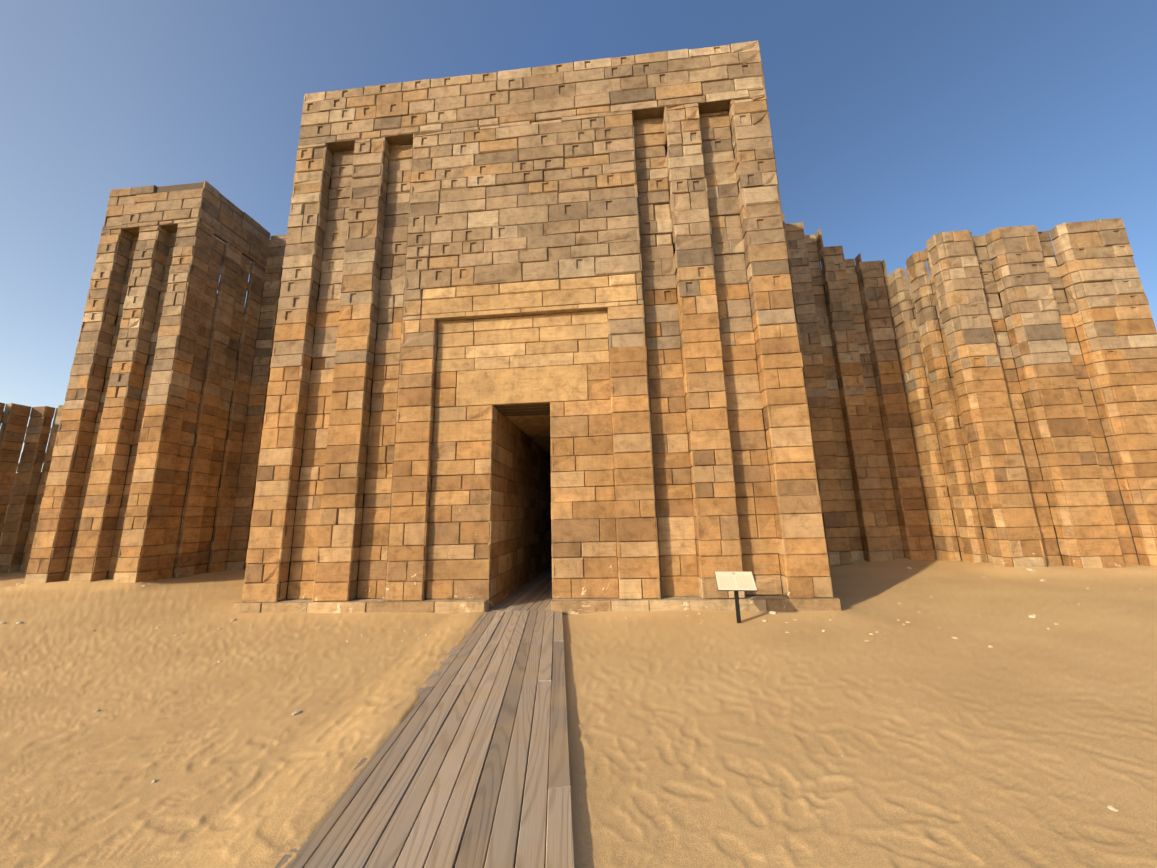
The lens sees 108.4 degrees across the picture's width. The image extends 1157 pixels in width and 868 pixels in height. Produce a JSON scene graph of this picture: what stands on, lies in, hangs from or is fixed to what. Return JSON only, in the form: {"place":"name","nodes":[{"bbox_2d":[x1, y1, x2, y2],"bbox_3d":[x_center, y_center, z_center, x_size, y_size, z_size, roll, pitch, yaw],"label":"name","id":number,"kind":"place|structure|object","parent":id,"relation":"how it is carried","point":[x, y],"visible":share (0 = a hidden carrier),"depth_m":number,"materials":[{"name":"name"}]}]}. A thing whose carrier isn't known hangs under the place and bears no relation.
{"place":"outdoors","nodes":[
{"label":"outdoors","id":0,"kind":"place"},
{"bbox_2d":[0,558,1156,867],"bbox_3d":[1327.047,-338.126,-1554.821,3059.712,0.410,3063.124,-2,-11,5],"label":"sand ground","id":1,"kind":"structure","parent":0,"point":[922,738],"depth_m":3.06,"materials":[{"name":"beige sand"}]},
{"bbox_2d":[0,403,63,572],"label":"wall","id":2,"kind":"structure","parent":1,"relation":"on","point":[22,490],"depth_m":12.36,"materials":[{"name":"stone"}]},
{"bbox_2d":[24,180,270,583],"bbox_3d":[-11.067,-1.077,11.980,2.934,10.830,3.727,-2,-11,5],"label":"bastion","id":3,"kind":"object","parent":1,"relation":"on","point":[141,481],"visible":1,"depth_m":10.55,"materials":[{"name":"stone"}]},
{"bbox_2d":[226,234,286,569],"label":"curtain wall","id":4,"kind":"structure","parent":1,"relation":"on","point":[245,495],"depth_m":12.14,"materials":[{"name":"stone"}]},
{"bbox_2d":[275,610,574,867],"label":"boardwalk planks","id":5,"kind":"object","parent":1,"relation":"on","point":[453,773],"visible":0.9,"depth_m":2.39,"materials":[{"name":"grey wood"}]},
{"bbox_2d":[488,564,552,611],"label":"passage floor planks","id":6,"kind":"object","parent":1,"relation":"on","point":[534,593],"visible":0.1,"depth_m":7.67,"materials":[{"name":"grey wood"}]},
{"bbox_2d":[232,40,840,613],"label":"entrance tower","id":7,"kind":"structure","parent":1,"relation":"on","point":[532,322],"depth_m":7.51,"materials":[{"name":"stone"}]},
{"bbox_2d":[0,567,1117,811],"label":"pebbles","id":8,"kind":"object","parent":1,"relation":"on","point":[1110,807],"visible":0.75,"depth_m":5.53,"materials":[{"name":"beige stone"}]},
{"bbox_2d":[715,572,756,622],"bbox_3d":[2.165,2.309,5.689,0.500,0.800,0.275,-4,-11,11],"label":"info sign","id":9,"kind":"object","parent":1,"relation":"on","point":[735,582],"visible":0.89,"depth_m":5.71,"materials":[{"name":"beige metal"}]},
{"bbox_2d":[782,214,937,566],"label":"curtain wall","id":10,"kind":"structure","parent":1,"relation":"on","point":[873,497],"depth_m":10.61,"materials":[{"name":"stone"}]},
{"bbox_2d":[887,218,1156,567],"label":"bastion","id":11,"kind":"object","parent":1,"relation":"on","point":[1029,360],"visible":0.96,"depth_m":8.72,"materials":[{"name":"stone"}]},
{"bbox_2d":[0,0,1156,472],"label":"sky","id":12,"kind":"structure","parent":0,"point":[896,125],"materials":[{"name":"blue"}]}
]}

